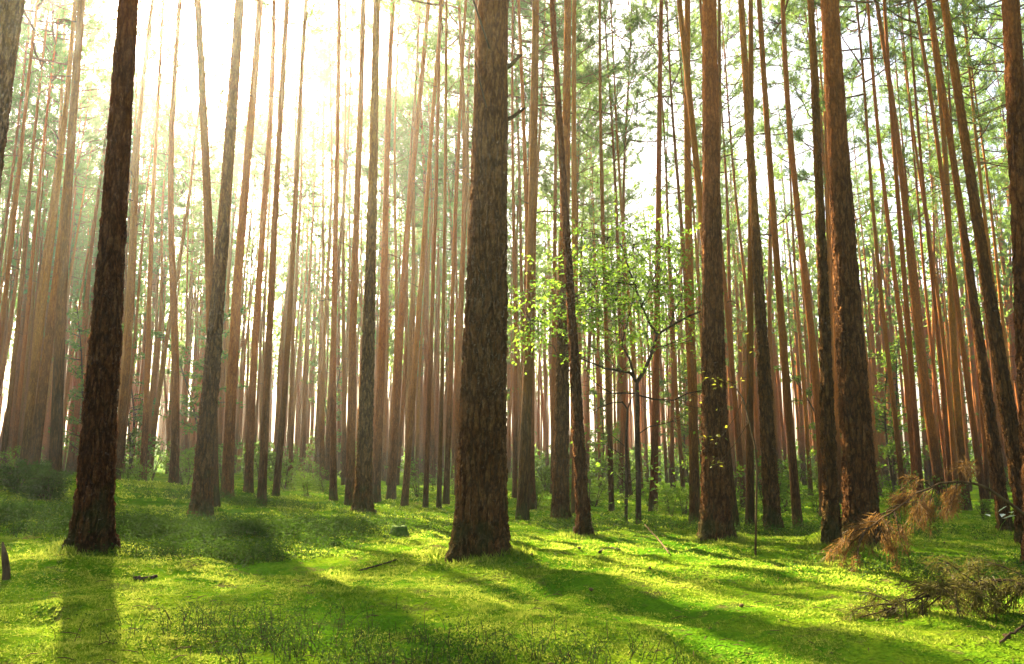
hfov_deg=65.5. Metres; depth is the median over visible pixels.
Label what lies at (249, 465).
pine tree
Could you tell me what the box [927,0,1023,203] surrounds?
pine tree
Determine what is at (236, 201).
pine tree
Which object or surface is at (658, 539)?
dead stick
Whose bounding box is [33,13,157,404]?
pine tree
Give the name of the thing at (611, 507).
pine tree
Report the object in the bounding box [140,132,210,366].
pine tree
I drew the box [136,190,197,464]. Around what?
pine tree
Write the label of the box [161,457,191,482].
leafy shrub
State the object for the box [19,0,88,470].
pine tree
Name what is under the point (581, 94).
pine tree
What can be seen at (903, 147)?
pine tree
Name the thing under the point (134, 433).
leafy tree
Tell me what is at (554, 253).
pine tree
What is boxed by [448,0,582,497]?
pine tree
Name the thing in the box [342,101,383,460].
pine tree
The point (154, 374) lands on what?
pine tree
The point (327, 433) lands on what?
pine tree
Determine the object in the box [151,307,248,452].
leafy tree
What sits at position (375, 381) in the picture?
pine tree
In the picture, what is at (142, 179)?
pine tree
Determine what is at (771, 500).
pine tree
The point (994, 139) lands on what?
pine tree
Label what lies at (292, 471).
leafy shrub
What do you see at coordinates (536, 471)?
leafy shrub
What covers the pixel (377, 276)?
pine tree
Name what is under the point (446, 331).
pine tree
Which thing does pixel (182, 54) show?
pine tree
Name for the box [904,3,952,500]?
pine tree
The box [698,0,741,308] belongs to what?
pine tree
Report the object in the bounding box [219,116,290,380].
pine tree
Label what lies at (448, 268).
pine tree
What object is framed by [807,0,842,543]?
pine tree
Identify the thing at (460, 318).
pine tree
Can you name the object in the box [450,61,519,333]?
pine tree
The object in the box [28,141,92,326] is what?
pine tree
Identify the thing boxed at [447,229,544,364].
pine tree
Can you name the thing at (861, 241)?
pine tree
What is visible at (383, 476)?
pine tree
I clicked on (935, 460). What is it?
pine tree
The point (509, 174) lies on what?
pine tree
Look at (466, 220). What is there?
pine tree
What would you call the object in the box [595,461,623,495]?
leafy shrub
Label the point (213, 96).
pine tree
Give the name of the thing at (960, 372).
pine tree
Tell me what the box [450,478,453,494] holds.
leafy shrub
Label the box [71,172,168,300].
pine tree
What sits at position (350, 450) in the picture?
pine tree
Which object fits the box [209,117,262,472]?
pine tree
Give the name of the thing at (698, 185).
pine tree
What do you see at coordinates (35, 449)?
pine tree
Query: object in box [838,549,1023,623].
dead branch
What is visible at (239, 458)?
leafy shrub
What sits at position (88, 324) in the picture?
pine tree
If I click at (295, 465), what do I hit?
leafy shrub
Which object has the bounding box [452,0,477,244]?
pine tree
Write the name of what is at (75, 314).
leafy tree
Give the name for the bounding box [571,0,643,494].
pine tree
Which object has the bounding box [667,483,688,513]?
leafy shrub
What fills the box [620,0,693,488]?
pine tree
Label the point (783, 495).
leafy shrub
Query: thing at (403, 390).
pine tree
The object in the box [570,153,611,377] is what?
pine tree
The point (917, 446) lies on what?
pine tree
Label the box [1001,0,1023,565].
pine tree
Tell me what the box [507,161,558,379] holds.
pine tree
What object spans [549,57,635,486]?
pine tree
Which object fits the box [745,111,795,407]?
pine tree
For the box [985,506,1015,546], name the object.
pale plant
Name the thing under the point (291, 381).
pine tree
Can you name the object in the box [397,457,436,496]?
leafy shrub
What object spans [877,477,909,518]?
leafy shrub
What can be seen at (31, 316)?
pine tree
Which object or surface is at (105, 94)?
pine tree
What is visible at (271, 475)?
leafy shrub
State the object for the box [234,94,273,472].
pine tree
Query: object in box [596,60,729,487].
pine tree
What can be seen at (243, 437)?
pine tree
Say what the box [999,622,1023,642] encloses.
dead stick
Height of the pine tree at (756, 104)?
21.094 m
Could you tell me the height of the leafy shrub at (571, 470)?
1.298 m
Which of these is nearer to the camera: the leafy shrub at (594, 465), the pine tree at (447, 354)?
the leafy shrub at (594, 465)
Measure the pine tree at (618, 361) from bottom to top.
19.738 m
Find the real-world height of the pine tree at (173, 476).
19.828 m
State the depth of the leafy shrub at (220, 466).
23.02 m
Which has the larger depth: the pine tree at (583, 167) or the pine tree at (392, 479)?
the pine tree at (583, 167)
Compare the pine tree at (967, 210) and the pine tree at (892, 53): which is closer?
the pine tree at (892, 53)
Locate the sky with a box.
[0,0,1023,470]
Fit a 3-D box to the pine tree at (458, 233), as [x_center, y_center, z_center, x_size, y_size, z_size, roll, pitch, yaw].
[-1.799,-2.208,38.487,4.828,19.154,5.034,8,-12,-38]
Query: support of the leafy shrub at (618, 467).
on the ground
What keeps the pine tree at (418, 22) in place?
on the ground
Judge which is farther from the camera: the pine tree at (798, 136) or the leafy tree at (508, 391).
the leafy tree at (508, 391)
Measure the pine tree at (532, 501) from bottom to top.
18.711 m
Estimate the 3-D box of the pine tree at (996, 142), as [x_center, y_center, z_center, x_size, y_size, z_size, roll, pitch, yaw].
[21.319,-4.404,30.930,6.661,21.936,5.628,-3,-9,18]
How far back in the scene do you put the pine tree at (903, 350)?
17.98 m
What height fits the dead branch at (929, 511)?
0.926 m
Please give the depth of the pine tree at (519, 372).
36.60 m
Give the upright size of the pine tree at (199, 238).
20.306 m
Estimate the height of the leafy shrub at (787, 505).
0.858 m
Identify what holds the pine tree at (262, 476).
on the ground
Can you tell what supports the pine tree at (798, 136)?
on the ground
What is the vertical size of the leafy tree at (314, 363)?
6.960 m
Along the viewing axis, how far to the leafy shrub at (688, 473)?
21.73 m
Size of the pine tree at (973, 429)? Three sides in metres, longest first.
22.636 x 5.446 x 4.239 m
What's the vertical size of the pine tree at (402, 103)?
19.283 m
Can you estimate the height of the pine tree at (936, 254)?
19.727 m
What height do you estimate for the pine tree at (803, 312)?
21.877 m
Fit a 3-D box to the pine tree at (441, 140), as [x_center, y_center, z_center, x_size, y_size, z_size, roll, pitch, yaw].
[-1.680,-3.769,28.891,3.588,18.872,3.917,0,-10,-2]
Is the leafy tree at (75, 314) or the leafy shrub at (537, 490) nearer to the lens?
the leafy shrub at (537, 490)
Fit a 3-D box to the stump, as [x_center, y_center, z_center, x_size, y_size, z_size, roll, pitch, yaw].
[-1.192,2.130,8.480,0.212,0.140,0.206,9,-13,-42]
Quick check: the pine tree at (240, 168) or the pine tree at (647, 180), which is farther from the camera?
the pine tree at (647, 180)
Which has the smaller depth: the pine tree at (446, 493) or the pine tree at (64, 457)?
the pine tree at (446, 493)
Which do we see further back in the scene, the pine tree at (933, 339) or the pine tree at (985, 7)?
the pine tree at (933, 339)
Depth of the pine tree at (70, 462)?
32.24 m
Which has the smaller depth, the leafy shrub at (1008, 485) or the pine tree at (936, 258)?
the leafy shrub at (1008, 485)
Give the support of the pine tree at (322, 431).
on the ground
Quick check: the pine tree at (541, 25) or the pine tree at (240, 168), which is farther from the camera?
the pine tree at (240, 168)
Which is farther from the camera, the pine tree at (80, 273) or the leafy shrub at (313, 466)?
the pine tree at (80, 273)
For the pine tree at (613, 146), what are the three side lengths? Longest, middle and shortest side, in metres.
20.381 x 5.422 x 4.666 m
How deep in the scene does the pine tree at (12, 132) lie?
39.30 m
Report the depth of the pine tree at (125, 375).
21.34 m
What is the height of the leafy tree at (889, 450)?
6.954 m
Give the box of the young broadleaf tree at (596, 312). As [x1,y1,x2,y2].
[507,179,735,523]
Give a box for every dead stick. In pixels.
[644,524,670,554]
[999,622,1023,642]
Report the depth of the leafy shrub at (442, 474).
29.52 m
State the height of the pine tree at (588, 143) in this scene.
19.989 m
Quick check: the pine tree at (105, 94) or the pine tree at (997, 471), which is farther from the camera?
the pine tree at (105, 94)
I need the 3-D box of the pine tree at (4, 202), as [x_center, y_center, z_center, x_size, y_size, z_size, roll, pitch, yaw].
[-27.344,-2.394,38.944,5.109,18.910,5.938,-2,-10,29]
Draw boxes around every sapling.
[570,394,674,522]
[689,324,757,555]
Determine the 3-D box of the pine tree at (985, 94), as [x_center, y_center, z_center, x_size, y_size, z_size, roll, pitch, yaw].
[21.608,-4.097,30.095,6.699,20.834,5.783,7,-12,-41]
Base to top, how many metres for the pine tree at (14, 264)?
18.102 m
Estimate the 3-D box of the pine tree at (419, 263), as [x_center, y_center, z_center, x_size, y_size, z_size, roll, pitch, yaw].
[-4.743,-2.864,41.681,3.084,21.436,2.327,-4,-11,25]
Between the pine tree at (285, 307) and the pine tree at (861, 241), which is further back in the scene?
the pine tree at (861, 241)
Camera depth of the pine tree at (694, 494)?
11.88 m
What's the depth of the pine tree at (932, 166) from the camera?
29.47 m
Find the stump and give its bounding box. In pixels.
[390,525,408,535]
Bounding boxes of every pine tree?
[0,0,24,192]
[0,0,97,464]
[0,0,101,276]
[0,0,116,353]
[0,3,108,364]
[0,5,100,304]
[0,54,58,226]
[0,60,43,214]
[0,67,105,388]
[0,109,101,452]
[0,126,72,366]
[0,128,38,272]
[0,157,36,300]
[0,158,94,467]
[0,159,36,227]
[1,0,79,186]
[1,35,40,185]
[1,57,93,462]
[2,0,68,179]
[2,44,103,403]
[2,47,46,184]
[3,48,49,170]
[4,84,137,416]
[4,211,81,363]
[6,0,150,426]
[9,0,158,474]
[10,169,85,435]
[11,9,45,111]
[12,0,70,100]
[14,0,108,466]
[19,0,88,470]
[26,71,106,337]
[27,5,103,465]
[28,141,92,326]
[31,0,156,460]
[32,160,144,428]
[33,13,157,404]
[34,83,104,381]
[36,0,110,487]
[40,146,98,389]
[53,67,186,232]
[53,167,103,470]
[54,79,143,425]
[61,0,138,555]
[64,206,127,427]
[65,29,132,473]
[69,172,102,471]
[70,110,167,325]
[70,198,98,471]
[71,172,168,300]
[72,0,196,305]
[74,217,98,343]
[77,86,213,298]
[81,90,185,472]
[88,50,146,311]
[96,93,181,413]
[105,78,221,459]
[109,0,176,422]
[115,0,154,479]
[121,0,193,474]
[123,157,188,472]
[126,115,249,473]
[128,94,208,444]
[131,0,172,480]
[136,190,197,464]
[140,0,205,483]
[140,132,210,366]
[141,76,234,472]
[144,0,266,473]
[149,109,221,471]
[163,0,230,506]
[163,167,237,449]
[166,208,249,471]
[167,132,279,339]
[175,158,256,392]
[186,0,243,519]
[192,80,277,401]
[194,133,310,468]
[195,106,264,388]
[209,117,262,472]
[210,47,334,448]
[210,136,242,191]
[219,0,344,493]
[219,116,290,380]
[220,0,278,498]
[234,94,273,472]
[235,143,293,472]
[237,63,304,437]
[240,213,282,472]
[241,27,365,450]
[242,119,285,468]
[245,145,332,451]
[246,26,377,475]
[252,20,379,477]
[255,215,290,460]
[256,0,300,505]
[266,185,345,397]
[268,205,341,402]
[270,107,330,474]
[271,0,311,496]
[275,0,342,481]
[280,0,368,480]
[288,138,341,445]
[290,74,367,384]
[291,61,343,473]
[307,0,354,500]
[309,172,351,397]
[312,0,394,480]
[313,0,384,484]
[315,162,353,369]
[321,107,365,474]
[327,100,382,477]
[336,0,389,504]
[340,82,450,377]
[341,110,449,440]
[342,0,434,485]
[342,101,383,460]
[345,160,367,439]
[348,118,389,431]
[348,123,421,474]
[349,0,379,512]
[350,73,411,480]
[353,94,407,457]
[363,87,396,421]
[363,112,453,387]
[364,80,434,390]
[366,0,456,505]
[369,43,466,479]
[370,0,457,487]
[372,0,416,502]
[378,37,450,480]
[378,66,523,453]
[379,0,473,484]
[379,157,405,359]
[379,164,440,393]
[381,0,451,482]
[383,55,473,480]
[385,0,429,499]
[386,0,455,484]
[388,195,448,376]
[389,187,451,370]
[395,0,540,267]
[396,98,470,477]
[396,162,460,293]
[397,67,470,480]
[403,94,451,390]
[403,144,466,433]
[404,0,473,461]
[411,158,466,442]
[416,138,469,401]
[419,0,514,485]
[419,0,516,494]
[422,0,454,507]
[428,193,507,367]
[430,0,458,507]
[430,139,544,324]
[430,165,524,346]
[431,1,562,173]
[432,0,587,382]
[432,0,620,350]
[436,187,466,303]
[436,188,466,475]
[437,102,516,239]
[439,188,460,392]
[442,0,470,503]
[442,140,518,255]
[443,86,551,224]
[444,0,525,562]
[444,0,644,493]
[447,62,542,374]
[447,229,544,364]
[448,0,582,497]
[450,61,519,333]
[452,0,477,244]
[452,3,524,53]
[460,155,552,467]
[467,4,593,331]
[507,0,624,360]
[507,84,547,427]
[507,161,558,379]
[507,183,550,478]
[508,0,575,520]
[508,0,641,229]
[509,0,597,258]
[510,0,546,508]
[515,222,559,420]
[518,165,586,315]
[522,100,613,264]
[522,146,630,360]
[524,5,625,357]
[536,141,643,482]
[538,0,663,494]
[543,37,655,477]
[543,65,638,369]
[543,66,621,484]
[544,0,588,512]
[549,0,594,536]
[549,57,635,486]
[550,0,571,520]
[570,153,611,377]
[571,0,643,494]
[571,0,728,376]
[571,139,675,403]
[571,162,654,449]
[577,0,701,493]
[578,139,654,479]
[579,194,625,462]
[590,0,617,510]
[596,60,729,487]
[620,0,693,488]
[620,0,744,356]
[646,0,781,494]
[648,0,677,510]
[648,8,776,315]
[661,101,742,360]
[662,121,759,273]
[670,0,740,529]
[671,0,753,491]
[672,0,701,523]
[679,181,747,405]
[684,154,754,485]
[692,0,745,507]
[695,116,789,485]
[696,0,737,541]
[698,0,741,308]
[701,162,767,488]
[720,166,755,481]
[727,0,804,492]
[727,0,806,527]
[733,0,822,516]
[735,1,867,494]
[738,0,783,532]
[744,0,760,526]
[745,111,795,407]
[746,0,912,501]
[758,125,825,486]
[766,0,859,312]
[772,188,816,433]
[776,0,912,506]
[780,182,824,329]
[785,0,845,118]
[792,0,841,503]
[794,39,855,144]
[794,122,860,195]
[795,0,916,503]
[800,49,894,495]
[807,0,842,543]
[812,114,895,486]
[820,0,888,545]
[849,2,955,376]
[851,0,959,505]
[851,171,888,483]
[852,0,946,484]
[856,0,990,513]
[860,35,1003,491]
[861,0,978,510]
[865,0,946,509]
[868,0,1023,383]
[869,0,924,514]
[876,43,1005,444]
[878,115,989,365]
[880,0,1006,498]
[885,132,976,478]
[894,0,1023,357]
[898,0,990,502]
[898,0,1023,127]
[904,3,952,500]
[910,62,1009,441]
[923,146,1006,274]
[926,0,1014,531]
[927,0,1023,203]
[940,0,1022,543]
[952,2,1023,195]
[953,0,1022,320]
[957,112,1012,258]
[961,181,1017,417]
[965,2,1023,105]
[984,32,1022,142]
[986,83,1007,190]
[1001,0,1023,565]
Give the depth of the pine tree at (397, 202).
38.91 m
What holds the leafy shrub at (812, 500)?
on the ground
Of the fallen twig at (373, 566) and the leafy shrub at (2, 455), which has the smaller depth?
the fallen twig at (373, 566)
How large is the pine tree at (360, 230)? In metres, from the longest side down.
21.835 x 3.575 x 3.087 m
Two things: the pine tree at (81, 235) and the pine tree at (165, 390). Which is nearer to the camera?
the pine tree at (81, 235)
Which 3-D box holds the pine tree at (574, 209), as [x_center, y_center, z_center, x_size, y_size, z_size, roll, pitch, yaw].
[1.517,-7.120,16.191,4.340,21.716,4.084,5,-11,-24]
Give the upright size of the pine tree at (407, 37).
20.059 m
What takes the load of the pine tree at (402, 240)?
on the ground
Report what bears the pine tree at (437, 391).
on the ground
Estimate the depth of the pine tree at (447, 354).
52.56 m
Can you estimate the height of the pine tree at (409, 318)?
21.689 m
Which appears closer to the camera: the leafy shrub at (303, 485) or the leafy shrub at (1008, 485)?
the leafy shrub at (303, 485)
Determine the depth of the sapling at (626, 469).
10.25 m
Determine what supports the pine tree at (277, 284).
on the ground
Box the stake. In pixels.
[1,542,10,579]
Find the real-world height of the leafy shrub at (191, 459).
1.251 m
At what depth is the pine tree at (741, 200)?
49.44 m
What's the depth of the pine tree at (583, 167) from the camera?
35.82 m
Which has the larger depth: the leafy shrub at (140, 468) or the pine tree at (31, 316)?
the pine tree at (31, 316)
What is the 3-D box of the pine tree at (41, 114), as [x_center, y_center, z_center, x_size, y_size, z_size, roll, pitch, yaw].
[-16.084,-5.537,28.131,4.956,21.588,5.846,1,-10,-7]
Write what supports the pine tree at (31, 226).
on the ground
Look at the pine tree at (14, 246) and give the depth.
44.05 m
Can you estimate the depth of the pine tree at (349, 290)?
38.04 m
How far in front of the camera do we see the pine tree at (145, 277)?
47.97 m
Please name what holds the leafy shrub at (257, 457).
on the ground
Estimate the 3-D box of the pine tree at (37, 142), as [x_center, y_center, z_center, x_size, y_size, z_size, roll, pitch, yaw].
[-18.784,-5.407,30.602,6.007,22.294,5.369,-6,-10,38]
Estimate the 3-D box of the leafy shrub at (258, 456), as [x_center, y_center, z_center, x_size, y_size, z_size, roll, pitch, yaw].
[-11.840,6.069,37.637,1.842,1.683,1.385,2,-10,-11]
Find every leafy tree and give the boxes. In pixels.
[48,307,141,451]
[62,362,128,454]
[117,350,168,473]
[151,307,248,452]
[301,349,359,455]
[453,379,518,414]
[582,387,620,474]
[646,348,701,477]
[665,356,732,468]
[773,340,883,457]
[867,335,941,491]
[898,335,990,467]
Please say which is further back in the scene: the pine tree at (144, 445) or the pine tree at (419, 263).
the pine tree at (419, 263)
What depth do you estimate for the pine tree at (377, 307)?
41.48 m
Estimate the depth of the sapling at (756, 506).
6.98 m
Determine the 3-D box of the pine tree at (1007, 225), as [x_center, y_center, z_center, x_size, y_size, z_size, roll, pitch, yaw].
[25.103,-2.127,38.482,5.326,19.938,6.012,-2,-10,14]
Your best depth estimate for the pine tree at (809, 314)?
14.06 m
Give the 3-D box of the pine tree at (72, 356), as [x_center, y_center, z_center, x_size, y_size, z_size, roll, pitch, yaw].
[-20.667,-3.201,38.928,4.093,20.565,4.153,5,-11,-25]
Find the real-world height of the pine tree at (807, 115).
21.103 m
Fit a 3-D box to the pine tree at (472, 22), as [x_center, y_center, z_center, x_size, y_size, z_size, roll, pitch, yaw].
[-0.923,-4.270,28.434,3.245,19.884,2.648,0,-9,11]
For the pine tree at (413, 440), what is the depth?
39.66 m
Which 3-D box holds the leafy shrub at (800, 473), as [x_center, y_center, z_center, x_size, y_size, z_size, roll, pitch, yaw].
[8.451,4.254,23.844,1.528,1.656,1.976,-3,-10,15]
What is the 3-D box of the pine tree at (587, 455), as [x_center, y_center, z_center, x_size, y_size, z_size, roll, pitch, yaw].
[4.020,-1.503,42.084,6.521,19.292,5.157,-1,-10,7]
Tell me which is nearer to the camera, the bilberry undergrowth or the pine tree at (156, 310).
the bilberry undergrowth
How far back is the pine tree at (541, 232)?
51.64 m
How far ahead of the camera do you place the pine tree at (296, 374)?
42.63 m
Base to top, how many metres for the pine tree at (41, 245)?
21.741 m
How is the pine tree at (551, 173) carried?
on the ground
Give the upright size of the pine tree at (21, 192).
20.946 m
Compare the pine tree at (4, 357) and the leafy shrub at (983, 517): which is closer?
the leafy shrub at (983, 517)
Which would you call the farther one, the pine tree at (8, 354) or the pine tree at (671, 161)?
the pine tree at (8, 354)
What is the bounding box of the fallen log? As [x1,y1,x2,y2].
[133,575,157,580]
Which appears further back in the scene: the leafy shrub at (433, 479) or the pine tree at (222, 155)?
the pine tree at (222, 155)
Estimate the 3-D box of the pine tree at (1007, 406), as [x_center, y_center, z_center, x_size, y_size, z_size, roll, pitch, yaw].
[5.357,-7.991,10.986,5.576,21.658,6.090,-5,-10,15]
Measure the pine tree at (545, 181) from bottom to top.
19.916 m
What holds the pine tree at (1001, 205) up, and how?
on the ground
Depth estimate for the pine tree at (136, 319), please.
33.03 m
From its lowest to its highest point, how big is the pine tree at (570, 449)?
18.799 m
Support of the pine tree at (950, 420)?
on the ground
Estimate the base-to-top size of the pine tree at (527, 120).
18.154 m
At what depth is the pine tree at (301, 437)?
40.44 m
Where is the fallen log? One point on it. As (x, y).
(139, 577)
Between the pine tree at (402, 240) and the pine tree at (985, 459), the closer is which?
the pine tree at (985, 459)
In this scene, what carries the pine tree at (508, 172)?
on the ground
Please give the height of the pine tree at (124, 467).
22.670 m
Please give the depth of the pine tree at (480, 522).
5.96 m
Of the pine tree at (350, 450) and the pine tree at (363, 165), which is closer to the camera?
the pine tree at (350, 450)
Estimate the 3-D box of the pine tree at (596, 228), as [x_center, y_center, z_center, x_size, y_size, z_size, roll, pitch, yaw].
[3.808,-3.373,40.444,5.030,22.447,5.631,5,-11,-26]
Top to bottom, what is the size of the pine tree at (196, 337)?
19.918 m
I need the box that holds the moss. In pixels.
[0,474,1023,663]
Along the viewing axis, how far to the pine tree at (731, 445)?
48.42 m
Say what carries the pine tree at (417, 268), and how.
on the ground
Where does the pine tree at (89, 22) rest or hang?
on the ground
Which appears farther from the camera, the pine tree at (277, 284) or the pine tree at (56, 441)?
the pine tree at (277, 284)
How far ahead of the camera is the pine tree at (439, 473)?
14.21 m
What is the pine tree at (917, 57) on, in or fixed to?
on the ground
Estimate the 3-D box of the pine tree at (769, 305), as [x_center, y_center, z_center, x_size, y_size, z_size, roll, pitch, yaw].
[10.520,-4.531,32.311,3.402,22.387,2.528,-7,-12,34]
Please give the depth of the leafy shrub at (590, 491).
15.58 m
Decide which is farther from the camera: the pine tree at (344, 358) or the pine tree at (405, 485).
the pine tree at (344, 358)
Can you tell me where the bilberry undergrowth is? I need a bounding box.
[0,478,1023,663]
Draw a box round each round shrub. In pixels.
[0,457,62,493]
[11,462,75,501]
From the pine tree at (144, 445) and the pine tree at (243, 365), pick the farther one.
the pine tree at (243, 365)
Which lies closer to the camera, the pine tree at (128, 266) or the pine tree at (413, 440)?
the pine tree at (128, 266)
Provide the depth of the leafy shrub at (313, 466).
32.42 m
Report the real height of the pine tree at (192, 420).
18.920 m
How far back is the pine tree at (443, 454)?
53.28 m
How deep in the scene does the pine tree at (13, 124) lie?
32.02 m
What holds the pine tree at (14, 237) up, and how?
on the ground
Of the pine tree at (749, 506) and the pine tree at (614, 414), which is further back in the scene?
the pine tree at (614, 414)
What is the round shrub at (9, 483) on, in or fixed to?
on the ground
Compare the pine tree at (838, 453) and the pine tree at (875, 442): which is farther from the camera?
the pine tree at (875, 442)
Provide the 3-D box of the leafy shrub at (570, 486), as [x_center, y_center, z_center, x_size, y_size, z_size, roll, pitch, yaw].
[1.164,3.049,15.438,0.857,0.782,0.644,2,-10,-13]
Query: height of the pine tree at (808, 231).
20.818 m
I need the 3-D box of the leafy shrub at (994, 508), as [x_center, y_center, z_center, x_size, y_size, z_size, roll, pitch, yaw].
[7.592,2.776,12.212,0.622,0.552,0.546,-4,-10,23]
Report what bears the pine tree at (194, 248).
on the ground
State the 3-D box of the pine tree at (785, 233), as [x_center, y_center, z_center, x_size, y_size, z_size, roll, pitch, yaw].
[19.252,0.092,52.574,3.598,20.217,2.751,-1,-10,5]
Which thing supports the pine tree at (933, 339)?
on the ground
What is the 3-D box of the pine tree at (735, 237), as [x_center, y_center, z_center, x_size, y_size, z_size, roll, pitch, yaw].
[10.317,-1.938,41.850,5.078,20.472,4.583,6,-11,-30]
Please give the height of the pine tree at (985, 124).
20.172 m
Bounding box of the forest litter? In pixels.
[1,475,1021,663]
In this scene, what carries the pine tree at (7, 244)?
on the ground
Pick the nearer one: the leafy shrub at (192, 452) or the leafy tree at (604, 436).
the leafy shrub at (192, 452)
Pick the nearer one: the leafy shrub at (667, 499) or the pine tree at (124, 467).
the leafy shrub at (667, 499)
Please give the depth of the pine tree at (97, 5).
26.87 m
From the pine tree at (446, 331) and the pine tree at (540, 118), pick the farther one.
the pine tree at (446, 331)
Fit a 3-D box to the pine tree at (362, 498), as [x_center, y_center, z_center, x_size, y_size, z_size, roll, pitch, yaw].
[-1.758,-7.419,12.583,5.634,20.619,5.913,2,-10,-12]
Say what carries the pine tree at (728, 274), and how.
on the ground
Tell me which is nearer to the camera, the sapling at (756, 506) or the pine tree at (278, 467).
the sapling at (756, 506)
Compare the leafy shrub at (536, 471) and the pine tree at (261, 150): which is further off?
the pine tree at (261, 150)
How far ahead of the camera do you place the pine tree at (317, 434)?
37.09 m
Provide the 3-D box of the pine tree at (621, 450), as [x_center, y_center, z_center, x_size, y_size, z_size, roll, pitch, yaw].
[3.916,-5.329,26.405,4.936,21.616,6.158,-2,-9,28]
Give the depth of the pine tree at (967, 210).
37.34 m
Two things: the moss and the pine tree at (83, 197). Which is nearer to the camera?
the moss
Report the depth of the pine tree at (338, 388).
45.82 m
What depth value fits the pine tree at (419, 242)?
49.55 m
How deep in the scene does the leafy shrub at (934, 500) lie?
12.21 m
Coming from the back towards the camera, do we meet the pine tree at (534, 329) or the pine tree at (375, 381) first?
the pine tree at (375, 381)
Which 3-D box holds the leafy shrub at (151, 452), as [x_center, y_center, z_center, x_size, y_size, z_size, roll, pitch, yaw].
[-11.553,4.069,25.586,1.810,1.605,1.588,3,-10,-18]
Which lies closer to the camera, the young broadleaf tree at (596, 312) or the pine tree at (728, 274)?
the young broadleaf tree at (596, 312)
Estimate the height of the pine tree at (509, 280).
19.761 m
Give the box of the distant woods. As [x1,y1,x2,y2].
[0,131,1019,487]
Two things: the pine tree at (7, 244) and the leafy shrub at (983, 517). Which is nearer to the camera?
the leafy shrub at (983, 517)
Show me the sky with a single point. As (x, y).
(248, 30)
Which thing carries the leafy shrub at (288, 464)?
on the ground
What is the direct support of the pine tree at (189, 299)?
on the ground
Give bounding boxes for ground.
[0,471,1023,663]
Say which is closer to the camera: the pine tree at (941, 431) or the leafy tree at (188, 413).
the pine tree at (941, 431)
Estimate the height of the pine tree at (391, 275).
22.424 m
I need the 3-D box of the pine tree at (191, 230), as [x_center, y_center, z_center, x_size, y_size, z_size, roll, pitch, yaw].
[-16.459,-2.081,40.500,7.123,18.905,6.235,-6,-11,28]
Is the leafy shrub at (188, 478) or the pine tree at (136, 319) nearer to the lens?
the leafy shrub at (188, 478)
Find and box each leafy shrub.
[0,445,20,474]
[116,464,137,479]
[122,434,183,480]
[125,460,152,480]
[160,438,195,481]
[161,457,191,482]
[163,452,194,485]
[179,445,220,480]
[218,452,241,482]
[235,449,258,478]
[238,441,275,480]
[242,444,275,474]
[243,442,274,474]
[245,443,293,480]
[254,452,301,490]
[280,465,307,490]
[282,446,313,477]
[285,445,312,474]
[292,471,318,496]
[303,461,318,479]
[307,467,328,492]
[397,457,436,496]
[429,474,442,490]
[431,464,443,484]
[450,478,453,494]
[517,459,543,482]
[535,450,550,489]
[535,464,550,491]
[535,480,551,505]
[549,470,571,503]
[569,459,592,483]
[587,463,622,505]
[588,457,617,483]
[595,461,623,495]
[597,453,623,485]
[599,454,643,490]
[599,460,635,491]
[634,483,660,505]
[653,482,683,515]
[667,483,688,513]
[675,456,700,496]
[700,468,760,520]
[737,449,804,518]
[758,473,805,510]
[777,449,817,497]
[799,483,818,513]
[805,462,818,491]
[876,461,886,483]
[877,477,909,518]
[896,470,951,522]
[903,486,946,522]
[927,475,970,511]
[960,494,993,520]
[984,499,1013,524]
[1004,467,1011,491]
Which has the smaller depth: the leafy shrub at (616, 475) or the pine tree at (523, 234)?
the leafy shrub at (616, 475)
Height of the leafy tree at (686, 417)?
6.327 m
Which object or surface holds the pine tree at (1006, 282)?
on the ground
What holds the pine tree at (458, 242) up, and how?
on the ground
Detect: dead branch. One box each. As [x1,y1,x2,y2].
[814,454,1023,574]
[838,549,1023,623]
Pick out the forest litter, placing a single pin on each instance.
(742, 605)
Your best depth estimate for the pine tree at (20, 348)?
40.57 m
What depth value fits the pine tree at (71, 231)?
34.19 m
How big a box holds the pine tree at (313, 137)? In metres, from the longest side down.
22.174 x 6.343 x 5.448 m
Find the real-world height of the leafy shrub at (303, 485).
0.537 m
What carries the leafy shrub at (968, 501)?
on the ground
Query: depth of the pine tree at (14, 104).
28.63 m
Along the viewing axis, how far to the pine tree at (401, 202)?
41.06 m
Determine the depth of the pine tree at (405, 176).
35.67 m
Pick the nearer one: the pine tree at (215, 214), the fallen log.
the fallen log
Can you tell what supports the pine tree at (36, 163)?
on the ground
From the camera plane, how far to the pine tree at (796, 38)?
27.06 m
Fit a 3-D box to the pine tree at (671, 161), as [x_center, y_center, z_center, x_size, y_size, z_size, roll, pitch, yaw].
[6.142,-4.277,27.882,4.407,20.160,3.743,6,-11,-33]
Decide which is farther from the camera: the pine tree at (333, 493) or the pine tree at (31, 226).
the pine tree at (31, 226)
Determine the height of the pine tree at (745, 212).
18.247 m
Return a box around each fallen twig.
[358,559,396,570]
[598,543,620,552]
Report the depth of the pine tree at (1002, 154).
37.93 m
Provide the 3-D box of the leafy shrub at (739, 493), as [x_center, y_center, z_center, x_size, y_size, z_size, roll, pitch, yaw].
[3.254,2.513,12.035,1.004,0.890,0.881,3,-10,-17]
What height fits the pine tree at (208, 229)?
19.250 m
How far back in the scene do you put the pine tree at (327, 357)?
47.31 m
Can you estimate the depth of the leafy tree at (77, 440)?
45.31 m
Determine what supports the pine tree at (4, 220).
on the ground
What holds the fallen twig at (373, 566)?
on the ground
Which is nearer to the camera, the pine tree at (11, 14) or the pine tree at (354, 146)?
the pine tree at (11, 14)
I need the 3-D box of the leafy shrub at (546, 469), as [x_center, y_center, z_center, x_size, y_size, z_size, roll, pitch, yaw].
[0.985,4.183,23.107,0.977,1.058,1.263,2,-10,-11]

